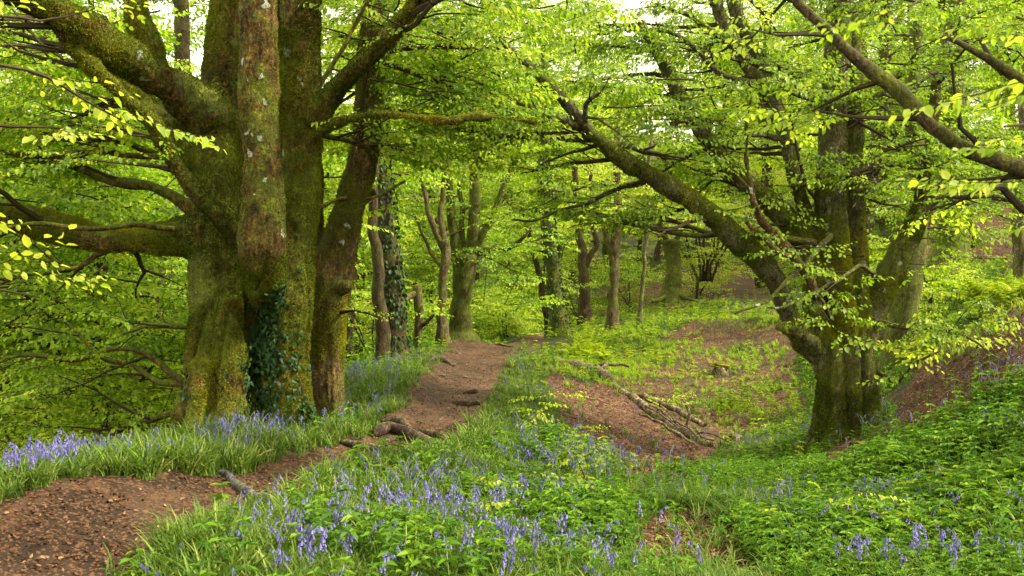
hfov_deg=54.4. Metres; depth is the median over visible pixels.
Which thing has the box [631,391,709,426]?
fallen branch
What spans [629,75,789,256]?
beech tree
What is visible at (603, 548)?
bluebell
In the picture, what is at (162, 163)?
beech tree
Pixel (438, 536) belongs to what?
bluebell
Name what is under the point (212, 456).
grass
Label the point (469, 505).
bluebell
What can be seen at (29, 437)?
bluebell
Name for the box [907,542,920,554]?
bluebell
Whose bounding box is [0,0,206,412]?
beech tree
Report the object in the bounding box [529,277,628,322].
beech sapling
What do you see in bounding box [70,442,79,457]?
bluebell
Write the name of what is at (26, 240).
beech tree
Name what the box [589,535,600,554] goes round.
bluebell
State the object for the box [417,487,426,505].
bluebell
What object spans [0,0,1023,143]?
sky
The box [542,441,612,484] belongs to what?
beech seedling
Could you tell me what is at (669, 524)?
bluebell
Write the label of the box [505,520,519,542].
bluebell
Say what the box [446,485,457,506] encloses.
bluebell
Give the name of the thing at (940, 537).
bluebell
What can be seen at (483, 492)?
fern
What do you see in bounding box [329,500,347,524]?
bluebell
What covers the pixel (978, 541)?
bluebell
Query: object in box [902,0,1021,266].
beech tree
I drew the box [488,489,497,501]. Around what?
bluebell
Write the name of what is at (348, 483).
bluebell
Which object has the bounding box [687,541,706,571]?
bluebell
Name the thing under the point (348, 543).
bluebell
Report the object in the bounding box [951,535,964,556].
bluebell
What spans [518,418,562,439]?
fern
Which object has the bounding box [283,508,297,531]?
bluebell
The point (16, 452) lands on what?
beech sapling
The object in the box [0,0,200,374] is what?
beech tree
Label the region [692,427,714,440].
fallen twig
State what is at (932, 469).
tree stump
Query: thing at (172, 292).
beech tree
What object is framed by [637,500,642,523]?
bluebell
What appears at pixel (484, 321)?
beech sapling
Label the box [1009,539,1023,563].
bluebell
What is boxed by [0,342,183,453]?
beech sapling
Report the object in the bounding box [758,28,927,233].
beech tree
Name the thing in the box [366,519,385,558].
bluebell
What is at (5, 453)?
bluebell
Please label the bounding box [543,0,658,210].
beech tree
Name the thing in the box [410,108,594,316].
beech tree
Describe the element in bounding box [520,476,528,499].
bluebell
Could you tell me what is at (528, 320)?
beech sapling
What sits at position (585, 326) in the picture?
pale herb cover
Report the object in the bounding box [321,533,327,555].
bluebell
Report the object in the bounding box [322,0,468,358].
beech tree
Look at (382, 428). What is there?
exposed root
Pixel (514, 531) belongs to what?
bluebell
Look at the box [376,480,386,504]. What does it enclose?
bluebell
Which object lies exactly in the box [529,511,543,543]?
bluebell
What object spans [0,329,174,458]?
beech sapling
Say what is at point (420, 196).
beech tree
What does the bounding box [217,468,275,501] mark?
exposed root
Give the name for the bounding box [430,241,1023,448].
pale grass
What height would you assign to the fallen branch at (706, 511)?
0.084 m
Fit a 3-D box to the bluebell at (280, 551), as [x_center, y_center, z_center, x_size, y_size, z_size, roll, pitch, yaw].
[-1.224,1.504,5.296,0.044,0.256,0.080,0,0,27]
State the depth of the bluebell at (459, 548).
5.67 m
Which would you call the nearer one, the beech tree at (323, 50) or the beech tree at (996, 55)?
the beech tree at (996, 55)
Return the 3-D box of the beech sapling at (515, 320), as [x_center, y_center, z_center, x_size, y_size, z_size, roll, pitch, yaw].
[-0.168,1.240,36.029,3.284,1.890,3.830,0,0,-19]
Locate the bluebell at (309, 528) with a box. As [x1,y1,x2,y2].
[304,526,311,543]
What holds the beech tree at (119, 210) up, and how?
on the ground at (740, 335)
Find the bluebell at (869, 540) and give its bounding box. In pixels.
[856,538,870,564]
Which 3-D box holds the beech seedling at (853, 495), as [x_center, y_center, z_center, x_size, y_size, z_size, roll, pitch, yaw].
[2.573,1.657,7.294,0.744,0.327,0.679,0,0,0]
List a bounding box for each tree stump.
[709,362,732,376]
[728,433,742,440]
[926,467,947,484]
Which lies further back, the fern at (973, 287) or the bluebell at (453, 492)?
the fern at (973, 287)
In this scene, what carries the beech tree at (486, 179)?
on the ground at (740, 335)
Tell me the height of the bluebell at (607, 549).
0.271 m
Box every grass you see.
[0,238,1023,575]
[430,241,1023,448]
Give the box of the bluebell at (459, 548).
[457,525,476,552]
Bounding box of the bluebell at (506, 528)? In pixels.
[499,522,508,544]
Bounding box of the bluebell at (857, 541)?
[853,538,861,557]
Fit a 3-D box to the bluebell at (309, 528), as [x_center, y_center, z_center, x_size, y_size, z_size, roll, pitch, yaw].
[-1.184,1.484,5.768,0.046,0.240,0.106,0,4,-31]
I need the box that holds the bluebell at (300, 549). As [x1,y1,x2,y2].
[296,541,302,559]
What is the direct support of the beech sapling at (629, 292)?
on the ground at (740, 335)
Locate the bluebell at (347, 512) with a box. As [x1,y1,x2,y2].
[342,504,357,525]
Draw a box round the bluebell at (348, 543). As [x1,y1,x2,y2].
[345,536,355,554]
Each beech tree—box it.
[0,0,188,425]
[0,0,194,449]
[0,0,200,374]
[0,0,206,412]
[0,0,226,297]
[0,0,651,450]
[0,6,189,444]
[0,21,176,440]
[0,71,187,434]
[0,108,184,419]
[0,142,83,449]
[0,149,175,424]
[0,172,146,456]
[1,92,164,388]
[62,145,364,413]
[71,0,434,326]
[169,131,408,323]
[198,0,592,419]
[321,7,569,344]
[321,12,474,356]
[321,41,411,214]
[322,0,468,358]
[322,0,1023,455]
[322,57,418,366]
[322,93,434,339]
[322,125,411,363]
[324,0,647,341]
[324,1,521,292]
[328,0,599,331]
[333,62,511,320]
[338,86,463,344]
[365,85,508,339]
[403,284,434,349]
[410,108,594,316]
[412,78,605,302]
[449,133,606,337]
[457,55,649,305]
[465,0,635,276]
[480,1,624,337]
[482,122,645,326]
[497,99,704,329]
[516,10,634,182]
[517,73,647,282]
[523,158,604,275]
[538,81,658,268]
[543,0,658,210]
[569,147,781,323]
[593,125,683,264]
[598,199,785,298]
[601,78,704,324]
[611,57,730,262]
[624,0,803,222]
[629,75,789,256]
[646,7,821,208]
[659,0,803,196]
[685,0,1023,244]
[686,0,823,189]
[708,0,906,191]
[715,6,810,287]
[722,79,814,221]
[729,43,821,206]
[733,11,1017,370]
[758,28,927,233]
[764,0,937,229]
[785,0,901,125]
[786,0,1002,179]
[806,0,988,241]
[813,0,974,227]
[861,0,1023,281]
[867,0,1023,182]
[877,0,1023,121]
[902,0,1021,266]
[903,2,1018,152]
[911,0,1023,102]
[923,0,1023,151]
[974,0,1023,102]
[974,4,1023,111]
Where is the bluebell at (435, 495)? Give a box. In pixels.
[422,480,437,510]
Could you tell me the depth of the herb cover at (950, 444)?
7.36 m
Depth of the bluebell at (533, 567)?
5.31 m
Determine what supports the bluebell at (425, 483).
on the ground at (740, 335)
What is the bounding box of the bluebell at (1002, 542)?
[996,535,1004,552]
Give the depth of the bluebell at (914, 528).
6.31 m
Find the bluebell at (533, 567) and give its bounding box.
[521,555,538,575]
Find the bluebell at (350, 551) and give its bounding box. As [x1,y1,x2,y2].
[338,537,351,555]
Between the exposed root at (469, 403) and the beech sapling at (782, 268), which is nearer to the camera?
the exposed root at (469, 403)
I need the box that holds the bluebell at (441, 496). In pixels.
[438,494,446,514]
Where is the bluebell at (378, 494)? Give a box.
[376,485,387,503]
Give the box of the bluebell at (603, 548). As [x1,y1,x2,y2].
[592,541,605,563]
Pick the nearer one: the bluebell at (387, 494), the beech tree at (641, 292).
the bluebell at (387, 494)
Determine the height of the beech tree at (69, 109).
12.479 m
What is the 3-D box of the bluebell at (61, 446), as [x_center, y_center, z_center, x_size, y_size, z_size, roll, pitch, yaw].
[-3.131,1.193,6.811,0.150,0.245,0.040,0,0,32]
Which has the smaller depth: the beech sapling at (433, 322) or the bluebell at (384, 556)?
the bluebell at (384, 556)
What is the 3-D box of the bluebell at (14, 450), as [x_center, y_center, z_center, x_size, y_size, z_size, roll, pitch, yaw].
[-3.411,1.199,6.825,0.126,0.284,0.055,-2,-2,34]
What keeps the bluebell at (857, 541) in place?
on the ground at (740, 335)
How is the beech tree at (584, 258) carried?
on the ground at (740, 335)
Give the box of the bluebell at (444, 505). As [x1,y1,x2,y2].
[434,500,448,516]
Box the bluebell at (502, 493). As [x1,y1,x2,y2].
[498,488,505,505]
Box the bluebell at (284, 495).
[277,489,288,513]
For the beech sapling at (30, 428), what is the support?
on the ground at (740, 335)
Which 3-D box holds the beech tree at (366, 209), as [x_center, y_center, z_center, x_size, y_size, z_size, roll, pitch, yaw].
[-7.000,-0.171,29.377,8.233,11.295,9.210,0,0,-25]
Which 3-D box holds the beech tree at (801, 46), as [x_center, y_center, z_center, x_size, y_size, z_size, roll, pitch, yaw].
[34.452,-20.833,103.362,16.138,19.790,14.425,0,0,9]
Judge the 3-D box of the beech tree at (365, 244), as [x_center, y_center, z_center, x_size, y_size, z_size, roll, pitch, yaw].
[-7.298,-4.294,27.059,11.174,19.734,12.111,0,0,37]
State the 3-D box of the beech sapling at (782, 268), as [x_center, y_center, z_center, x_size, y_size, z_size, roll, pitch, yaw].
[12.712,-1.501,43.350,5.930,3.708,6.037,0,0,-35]
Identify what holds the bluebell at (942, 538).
on the ground at (740, 335)
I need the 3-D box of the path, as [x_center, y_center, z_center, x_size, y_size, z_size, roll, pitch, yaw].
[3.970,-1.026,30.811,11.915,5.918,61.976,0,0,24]
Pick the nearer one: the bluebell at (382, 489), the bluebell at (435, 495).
the bluebell at (435, 495)
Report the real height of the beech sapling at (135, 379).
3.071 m
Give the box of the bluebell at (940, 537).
[935,524,943,560]
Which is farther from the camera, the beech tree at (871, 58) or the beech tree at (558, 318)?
the beech tree at (871, 58)
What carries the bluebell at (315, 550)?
on the ground at (740, 335)
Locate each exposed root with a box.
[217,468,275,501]
[340,438,398,453]
[370,421,438,446]
[376,415,449,443]
[427,356,454,366]
[452,400,482,405]
[463,389,479,393]
[495,343,524,346]
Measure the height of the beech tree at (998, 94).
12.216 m
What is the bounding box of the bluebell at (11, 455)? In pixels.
[5,453,13,467]
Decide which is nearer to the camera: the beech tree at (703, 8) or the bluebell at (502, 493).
the bluebell at (502, 493)
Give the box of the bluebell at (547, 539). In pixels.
[539,529,552,554]
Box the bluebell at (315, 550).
[309,546,316,568]
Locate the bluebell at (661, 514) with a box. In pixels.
[658,506,667,527]
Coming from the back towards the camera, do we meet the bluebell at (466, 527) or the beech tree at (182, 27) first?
the beech tree at (182, 27)
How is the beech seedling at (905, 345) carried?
on the ground at (740, 335)
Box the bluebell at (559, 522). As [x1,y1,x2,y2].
[555,512,565,533]
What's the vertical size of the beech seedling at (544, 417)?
0.632 m
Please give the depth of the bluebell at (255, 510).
6.25 m
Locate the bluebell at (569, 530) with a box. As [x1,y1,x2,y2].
[568,528,576,547]
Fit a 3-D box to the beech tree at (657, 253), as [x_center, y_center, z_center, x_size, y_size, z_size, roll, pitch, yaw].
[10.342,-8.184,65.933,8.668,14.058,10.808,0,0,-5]
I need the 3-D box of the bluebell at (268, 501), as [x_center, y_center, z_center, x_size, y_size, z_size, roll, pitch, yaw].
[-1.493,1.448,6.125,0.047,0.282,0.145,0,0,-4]
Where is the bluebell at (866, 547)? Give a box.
[863,535,868,557]
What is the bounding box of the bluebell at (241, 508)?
[238,490,244,510]
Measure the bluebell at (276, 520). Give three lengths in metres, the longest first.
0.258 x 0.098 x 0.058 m
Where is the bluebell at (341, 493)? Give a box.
[337,485,345,505]
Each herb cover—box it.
[0,206,1023,575]
[430,269,1023,547]
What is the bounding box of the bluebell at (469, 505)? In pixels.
[463,496,477,515]
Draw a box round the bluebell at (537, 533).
[535,523,540,542]
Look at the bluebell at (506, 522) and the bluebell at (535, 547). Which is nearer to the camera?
the bluebell at (535, 547)
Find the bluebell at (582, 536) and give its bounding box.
[581,523,590,546]
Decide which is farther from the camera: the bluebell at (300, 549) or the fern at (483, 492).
the fern at (483, 492)
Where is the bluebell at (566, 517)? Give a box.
[560,515,567,538]
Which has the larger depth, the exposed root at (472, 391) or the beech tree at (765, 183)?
the beech tree at (765, 183)
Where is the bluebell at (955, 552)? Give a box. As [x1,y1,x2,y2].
[945,543,957,567]
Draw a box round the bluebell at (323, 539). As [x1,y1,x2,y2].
[315,523,335,558]
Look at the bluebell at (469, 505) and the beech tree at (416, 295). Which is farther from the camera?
the beech tree at (416, 295)
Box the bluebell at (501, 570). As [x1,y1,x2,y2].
[498,547,516,574]
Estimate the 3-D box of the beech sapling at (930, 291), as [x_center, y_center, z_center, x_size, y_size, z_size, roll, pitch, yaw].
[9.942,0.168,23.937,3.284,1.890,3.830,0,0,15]
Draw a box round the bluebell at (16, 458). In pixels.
[11,449,20,470]
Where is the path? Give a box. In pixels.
[0,227,871,575]
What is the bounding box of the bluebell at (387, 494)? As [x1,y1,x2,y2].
[385,488,389,504]
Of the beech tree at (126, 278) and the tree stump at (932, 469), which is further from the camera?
the beech tree at (126, 278)
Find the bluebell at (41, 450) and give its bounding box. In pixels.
[37,440,46,460]
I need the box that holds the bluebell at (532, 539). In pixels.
[522,527,536,545]
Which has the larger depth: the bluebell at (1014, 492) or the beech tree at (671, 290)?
the beech tree at (671, 290)
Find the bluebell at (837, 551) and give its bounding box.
[834,542,840,558]
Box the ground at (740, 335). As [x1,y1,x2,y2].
[2,129,1023,575]
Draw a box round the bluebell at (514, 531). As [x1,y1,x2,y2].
[506,525,518,553]
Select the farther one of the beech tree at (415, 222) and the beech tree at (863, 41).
the beech tree at (415, 222)
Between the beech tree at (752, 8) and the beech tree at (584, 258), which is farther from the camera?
the beech tree at (752, 8)
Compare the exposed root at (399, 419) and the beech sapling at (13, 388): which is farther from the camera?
the beech sapling at (13, 388)
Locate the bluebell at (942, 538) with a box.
[938,530,945,547]
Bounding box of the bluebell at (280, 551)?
[276,548,287,572]
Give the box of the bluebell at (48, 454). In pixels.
[46,434,59,465]
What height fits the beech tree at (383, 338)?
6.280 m
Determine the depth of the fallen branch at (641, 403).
17.52 m
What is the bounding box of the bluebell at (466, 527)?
[459,517,468,538]
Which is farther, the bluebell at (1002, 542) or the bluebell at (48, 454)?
the bluebell at (48, 454)
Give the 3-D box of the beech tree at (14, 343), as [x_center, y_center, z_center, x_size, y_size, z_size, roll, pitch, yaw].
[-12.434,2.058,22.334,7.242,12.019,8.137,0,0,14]
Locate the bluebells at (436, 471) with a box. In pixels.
[0,293,1023,575]
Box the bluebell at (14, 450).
[8,442,17,464]
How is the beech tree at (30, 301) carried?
on the ground at (740, 335)
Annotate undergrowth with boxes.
[345,145,1016,388]
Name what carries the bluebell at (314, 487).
on the ground at (740, 335)
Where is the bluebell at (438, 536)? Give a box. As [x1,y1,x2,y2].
[434,530,452,569]
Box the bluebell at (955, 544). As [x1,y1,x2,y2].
[947,527,960,555]
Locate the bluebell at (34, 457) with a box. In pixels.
[27,450,44,471]
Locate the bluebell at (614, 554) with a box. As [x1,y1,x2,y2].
[610,552,617,571]
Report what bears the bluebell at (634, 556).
on the ground at (740, 335)
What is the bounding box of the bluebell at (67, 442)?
[58,429,68,452]
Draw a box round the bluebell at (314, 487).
[306,484,317,506]
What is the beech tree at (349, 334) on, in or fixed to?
on the ground at (740, 335)
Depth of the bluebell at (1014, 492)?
6.77 m
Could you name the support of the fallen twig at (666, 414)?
on the fallen branch at (641, 403)
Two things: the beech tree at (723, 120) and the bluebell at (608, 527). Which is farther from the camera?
the beech tree at (723, 120)
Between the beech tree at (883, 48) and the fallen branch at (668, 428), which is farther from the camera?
the beech tree at (883, 48)
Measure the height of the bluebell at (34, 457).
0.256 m
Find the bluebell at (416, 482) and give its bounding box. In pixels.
[414,472,423,497]
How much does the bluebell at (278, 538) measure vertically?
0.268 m
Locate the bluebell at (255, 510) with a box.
[251,499,259,517]
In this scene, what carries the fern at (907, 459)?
on the ground at (740, 335)
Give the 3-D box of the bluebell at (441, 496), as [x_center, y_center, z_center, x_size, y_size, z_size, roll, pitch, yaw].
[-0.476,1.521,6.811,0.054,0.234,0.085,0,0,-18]
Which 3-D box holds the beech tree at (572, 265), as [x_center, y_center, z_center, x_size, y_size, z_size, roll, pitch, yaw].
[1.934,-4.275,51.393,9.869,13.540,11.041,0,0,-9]
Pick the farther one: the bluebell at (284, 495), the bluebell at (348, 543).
the bluebell at (284, 495)
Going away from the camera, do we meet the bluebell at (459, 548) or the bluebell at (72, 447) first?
the bluebell at (459, 548)
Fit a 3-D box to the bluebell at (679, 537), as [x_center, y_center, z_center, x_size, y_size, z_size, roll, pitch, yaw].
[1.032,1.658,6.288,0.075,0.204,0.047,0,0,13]
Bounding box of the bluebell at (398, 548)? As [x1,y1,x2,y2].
[394,538,406,562]
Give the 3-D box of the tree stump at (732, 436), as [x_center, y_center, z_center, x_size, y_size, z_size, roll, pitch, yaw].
[3.893,2.669,17.390,0.263,0.272,0.269,0,0,34]
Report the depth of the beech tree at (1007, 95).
79.79 m
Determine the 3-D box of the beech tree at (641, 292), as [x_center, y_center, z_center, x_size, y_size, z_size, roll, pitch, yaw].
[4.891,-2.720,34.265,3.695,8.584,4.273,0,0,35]
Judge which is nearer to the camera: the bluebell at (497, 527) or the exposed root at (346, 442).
the bluebell at (497, 527)
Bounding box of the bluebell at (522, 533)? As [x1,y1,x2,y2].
[521,517,528,540]
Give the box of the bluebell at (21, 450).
[16,442,29,463]
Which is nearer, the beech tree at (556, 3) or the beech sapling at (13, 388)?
the beech sapling at (13, 388)
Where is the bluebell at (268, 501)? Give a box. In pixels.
[266,498,272,524]
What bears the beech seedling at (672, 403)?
on the ground at (740, 335)
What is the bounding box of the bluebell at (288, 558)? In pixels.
[269,556,290,573]
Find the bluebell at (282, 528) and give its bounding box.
[278,519,287,540]
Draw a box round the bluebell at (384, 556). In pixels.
[378,552,391,573]
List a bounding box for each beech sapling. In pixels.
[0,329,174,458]
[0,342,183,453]
[0,368,184,446]
[0,374,160,453]
[0,418,125,461]
[0,437,46,468]
[2,356,172,432]
[28,303,186,428]
[346,248,453,360]
[352,295,490,356]
[404,283,526,339]
[409,278,579,339]
[426,259,566,341]
[431,254,576,333]
[471,297,543,341]
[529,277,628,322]
[564,242,666,315]
[627,249,751,298]
[742,217,800,293]
[777,229,941,278]
[888,257,988,318]
[930,103,1018,192]
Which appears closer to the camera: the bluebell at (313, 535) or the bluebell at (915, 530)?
the bluebell at (313, 535)
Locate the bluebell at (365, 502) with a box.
[361,493,369,527]
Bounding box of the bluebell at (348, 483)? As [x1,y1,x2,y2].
[342,475,356,507]
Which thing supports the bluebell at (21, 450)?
on the ground at (740, 335)
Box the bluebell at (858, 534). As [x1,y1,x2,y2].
[847,533,860,555]
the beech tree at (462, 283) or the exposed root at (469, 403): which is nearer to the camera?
the exposed root at (469, 403)
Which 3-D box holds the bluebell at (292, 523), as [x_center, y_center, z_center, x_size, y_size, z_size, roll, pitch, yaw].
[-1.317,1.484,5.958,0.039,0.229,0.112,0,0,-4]
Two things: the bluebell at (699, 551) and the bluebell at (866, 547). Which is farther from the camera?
the bluebell at (866, 547)
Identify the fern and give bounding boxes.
[440,467,508,501]
[480,336,505,343]
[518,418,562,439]
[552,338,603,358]
[570,332,596,344]
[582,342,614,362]
[879,435,933,470]
[943,478,1023,512]
[947,274,1005,300]
[975,281,1023,302]
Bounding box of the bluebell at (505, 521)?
[503,514,514,534]
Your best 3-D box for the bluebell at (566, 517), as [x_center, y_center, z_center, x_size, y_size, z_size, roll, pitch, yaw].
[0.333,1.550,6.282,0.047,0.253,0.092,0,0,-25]
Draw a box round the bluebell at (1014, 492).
[1013,491,1023,511]
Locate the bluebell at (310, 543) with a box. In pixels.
[304,541,312,564]
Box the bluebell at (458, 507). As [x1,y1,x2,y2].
[453,497,464,520]
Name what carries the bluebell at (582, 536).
on the ground at (740, 335)
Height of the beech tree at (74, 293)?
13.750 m
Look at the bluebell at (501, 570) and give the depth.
5.22 m
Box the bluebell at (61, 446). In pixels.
[50,445,62,462]
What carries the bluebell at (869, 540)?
on the ground at (740, 335)
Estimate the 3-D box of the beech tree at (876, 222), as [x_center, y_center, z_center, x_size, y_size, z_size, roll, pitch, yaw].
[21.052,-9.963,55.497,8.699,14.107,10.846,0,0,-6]
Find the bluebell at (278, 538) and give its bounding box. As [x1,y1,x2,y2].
[269,528,283,548]
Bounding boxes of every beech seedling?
[469,471,599,514]
[508,391,588,438]
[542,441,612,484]
[576,424,610,434]
[646,390,698,412]
[824,491,917,516]
[854,336,1016,400]
[922,463,1021,480]
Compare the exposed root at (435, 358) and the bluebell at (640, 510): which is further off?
the exposed root at (435, 358)
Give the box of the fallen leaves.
[0,211,1023,575]
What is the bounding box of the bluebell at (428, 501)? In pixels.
[425,494,431,512]
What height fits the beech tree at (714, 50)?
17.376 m
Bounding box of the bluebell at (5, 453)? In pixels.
[2,443,13,464]
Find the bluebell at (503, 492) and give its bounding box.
[495,485,507,507]
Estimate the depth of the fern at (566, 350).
26.80 m
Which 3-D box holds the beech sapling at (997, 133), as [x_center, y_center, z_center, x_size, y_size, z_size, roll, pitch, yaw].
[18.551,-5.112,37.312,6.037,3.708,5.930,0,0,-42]
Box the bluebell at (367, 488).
[360,483,371,509]
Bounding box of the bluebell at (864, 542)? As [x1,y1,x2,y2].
[856,540,865,564]
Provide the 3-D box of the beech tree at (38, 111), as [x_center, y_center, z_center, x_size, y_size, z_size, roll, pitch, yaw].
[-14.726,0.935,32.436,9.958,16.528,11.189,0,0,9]
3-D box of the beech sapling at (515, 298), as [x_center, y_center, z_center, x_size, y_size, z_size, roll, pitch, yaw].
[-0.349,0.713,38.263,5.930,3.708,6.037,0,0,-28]
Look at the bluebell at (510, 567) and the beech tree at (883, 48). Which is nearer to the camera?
the bluebell at (510, 567)
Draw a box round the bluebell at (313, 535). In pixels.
[307,526,321,550]
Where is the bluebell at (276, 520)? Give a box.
[267,518,279,537]
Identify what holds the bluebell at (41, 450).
on the ground at (740, 335)
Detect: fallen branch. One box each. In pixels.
[598,361,628,368]
[612,382,714,446]
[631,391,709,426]
[639,414,698,447]
[683,400,690,426]
[690,505,717,519]
[953,255,1008,260]
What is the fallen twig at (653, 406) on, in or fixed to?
on the fallen branch at (641, 403)
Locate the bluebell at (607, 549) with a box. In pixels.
[597,537,610,561]
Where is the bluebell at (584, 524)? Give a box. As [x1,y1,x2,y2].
[577,522,585,541]
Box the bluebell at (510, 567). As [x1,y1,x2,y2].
[506,545,515,574]
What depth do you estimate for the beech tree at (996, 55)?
42.42 m
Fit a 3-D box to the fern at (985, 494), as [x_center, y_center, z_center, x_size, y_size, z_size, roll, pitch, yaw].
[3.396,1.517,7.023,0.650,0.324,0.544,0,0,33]
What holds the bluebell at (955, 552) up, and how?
on the ground at (740, 335)
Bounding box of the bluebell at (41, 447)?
[34,441,47,460]
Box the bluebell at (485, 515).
[479,514,486,528]
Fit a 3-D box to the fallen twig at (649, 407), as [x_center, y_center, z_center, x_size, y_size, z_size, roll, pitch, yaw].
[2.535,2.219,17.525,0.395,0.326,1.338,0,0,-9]
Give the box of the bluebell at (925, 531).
[915,523,930,546]
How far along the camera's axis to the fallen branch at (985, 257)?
26.45 m
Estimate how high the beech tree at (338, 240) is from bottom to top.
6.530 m
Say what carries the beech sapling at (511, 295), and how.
on the ground at (740, 335)
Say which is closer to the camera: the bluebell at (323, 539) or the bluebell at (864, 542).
the bluebell at (323, 539)
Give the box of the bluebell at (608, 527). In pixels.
[603,520,619,541]
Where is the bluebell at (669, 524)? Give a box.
[668,523,683,551]
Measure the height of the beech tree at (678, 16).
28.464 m
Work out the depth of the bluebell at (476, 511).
6.52 m
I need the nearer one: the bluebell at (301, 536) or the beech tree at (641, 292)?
the bluebell at (301, 536)
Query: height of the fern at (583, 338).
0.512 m
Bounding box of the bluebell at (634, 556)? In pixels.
[633,540,644,568]
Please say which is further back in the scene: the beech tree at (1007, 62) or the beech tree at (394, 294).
the beech tree at (1007, 62)
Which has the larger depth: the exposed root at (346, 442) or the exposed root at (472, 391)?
the exposed root at (472, 391)
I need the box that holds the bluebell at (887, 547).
[883,536,890,559]
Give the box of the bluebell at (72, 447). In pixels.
[69,436,75,462]
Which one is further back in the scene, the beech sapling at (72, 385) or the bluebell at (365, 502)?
the beech sapling at (72, 385)
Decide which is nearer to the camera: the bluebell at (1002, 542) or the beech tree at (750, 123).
the bluebell at (1002, 542)
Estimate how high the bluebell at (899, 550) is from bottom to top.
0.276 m
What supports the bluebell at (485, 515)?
on the ground at (740, 335)
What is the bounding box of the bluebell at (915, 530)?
[905,519,921,543]
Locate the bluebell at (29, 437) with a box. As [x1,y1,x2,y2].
[27,434,42,459]
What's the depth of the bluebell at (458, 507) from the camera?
6.53 m
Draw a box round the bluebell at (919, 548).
[915,542,927,557]
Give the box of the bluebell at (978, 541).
[974,530,981,557]
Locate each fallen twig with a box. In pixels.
[644,405,676,425]
[649,404,667,417]
[657,408,680,426]
[674,420,693,432]
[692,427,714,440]
[698,430,729,442]
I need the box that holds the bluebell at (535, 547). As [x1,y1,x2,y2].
[531,537,544,556]
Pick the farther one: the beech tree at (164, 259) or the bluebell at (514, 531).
the beech tree at (164, 259)
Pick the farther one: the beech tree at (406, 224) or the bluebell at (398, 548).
the beech tree at (406, 224)
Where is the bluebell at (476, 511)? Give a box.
[472,501,482,522]
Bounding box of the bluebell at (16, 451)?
[11,443,19,464]
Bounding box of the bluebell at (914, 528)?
[911,523,922,557]
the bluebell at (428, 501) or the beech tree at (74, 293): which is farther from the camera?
the beech tree at (74, 293)
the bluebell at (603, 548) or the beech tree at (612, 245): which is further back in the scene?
the beech tree at (612, 245)
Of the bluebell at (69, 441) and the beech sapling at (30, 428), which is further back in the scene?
the beech sapling at (30, 428)
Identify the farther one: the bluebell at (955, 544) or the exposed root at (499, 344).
the exposed root at (499, 344)
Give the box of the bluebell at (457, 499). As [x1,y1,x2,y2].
[454,491,461,509]
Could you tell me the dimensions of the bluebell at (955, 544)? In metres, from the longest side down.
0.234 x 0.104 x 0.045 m
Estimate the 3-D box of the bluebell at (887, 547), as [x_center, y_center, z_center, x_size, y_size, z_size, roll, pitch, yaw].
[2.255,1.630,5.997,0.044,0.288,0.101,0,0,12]
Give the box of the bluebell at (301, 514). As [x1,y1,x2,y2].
[297,509,305,532]
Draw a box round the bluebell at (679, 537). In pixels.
[670,535,680,557]
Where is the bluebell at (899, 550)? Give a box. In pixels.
[889,542,907,574]
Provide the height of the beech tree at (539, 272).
7.503 m
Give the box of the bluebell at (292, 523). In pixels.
[289,515,294,534]
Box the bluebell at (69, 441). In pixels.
[64,432,74,454]
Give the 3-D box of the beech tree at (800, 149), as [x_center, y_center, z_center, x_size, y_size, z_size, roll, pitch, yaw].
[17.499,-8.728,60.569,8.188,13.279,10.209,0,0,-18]
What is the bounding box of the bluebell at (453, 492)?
[449,483,454,503]
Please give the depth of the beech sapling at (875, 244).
30.49 m
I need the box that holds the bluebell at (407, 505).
[399,497,411,519]
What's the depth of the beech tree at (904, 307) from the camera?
18.96 m
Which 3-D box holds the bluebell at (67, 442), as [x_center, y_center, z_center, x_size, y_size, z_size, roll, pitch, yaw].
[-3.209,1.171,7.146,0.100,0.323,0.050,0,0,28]
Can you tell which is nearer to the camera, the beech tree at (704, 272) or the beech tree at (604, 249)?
the beech tree at (704, 272)
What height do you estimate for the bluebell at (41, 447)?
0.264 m
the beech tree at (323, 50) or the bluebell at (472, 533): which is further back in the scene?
the beech tree at (323, 50)
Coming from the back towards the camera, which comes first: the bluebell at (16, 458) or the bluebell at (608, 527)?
the bluebell at (16, 458)
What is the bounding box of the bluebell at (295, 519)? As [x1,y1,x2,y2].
[292,509,299,539]
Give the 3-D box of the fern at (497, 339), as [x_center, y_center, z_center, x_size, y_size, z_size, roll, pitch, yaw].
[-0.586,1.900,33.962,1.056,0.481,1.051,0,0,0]
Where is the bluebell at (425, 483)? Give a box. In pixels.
[424,480,429,499]
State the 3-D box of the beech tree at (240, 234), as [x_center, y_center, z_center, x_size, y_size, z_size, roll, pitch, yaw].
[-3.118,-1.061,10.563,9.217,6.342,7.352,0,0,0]
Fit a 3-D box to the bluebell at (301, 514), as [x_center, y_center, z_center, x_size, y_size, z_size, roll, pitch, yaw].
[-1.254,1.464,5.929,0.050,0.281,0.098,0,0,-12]
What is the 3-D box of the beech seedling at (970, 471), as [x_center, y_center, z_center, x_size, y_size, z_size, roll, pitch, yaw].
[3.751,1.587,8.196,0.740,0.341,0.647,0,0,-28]
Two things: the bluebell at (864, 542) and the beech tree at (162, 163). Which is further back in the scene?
the beech tree at (162, 163)
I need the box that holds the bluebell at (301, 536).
[299,534,307,554]
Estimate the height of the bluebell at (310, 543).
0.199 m
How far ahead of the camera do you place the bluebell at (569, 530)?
6.06 m
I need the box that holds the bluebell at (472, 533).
[465,528,473,561]
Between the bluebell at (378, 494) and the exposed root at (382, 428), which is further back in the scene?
the exposed root at (382, 428)
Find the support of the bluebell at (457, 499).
on the ground at (740, 335)
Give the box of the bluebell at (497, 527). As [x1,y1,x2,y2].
[495,520,501,533]

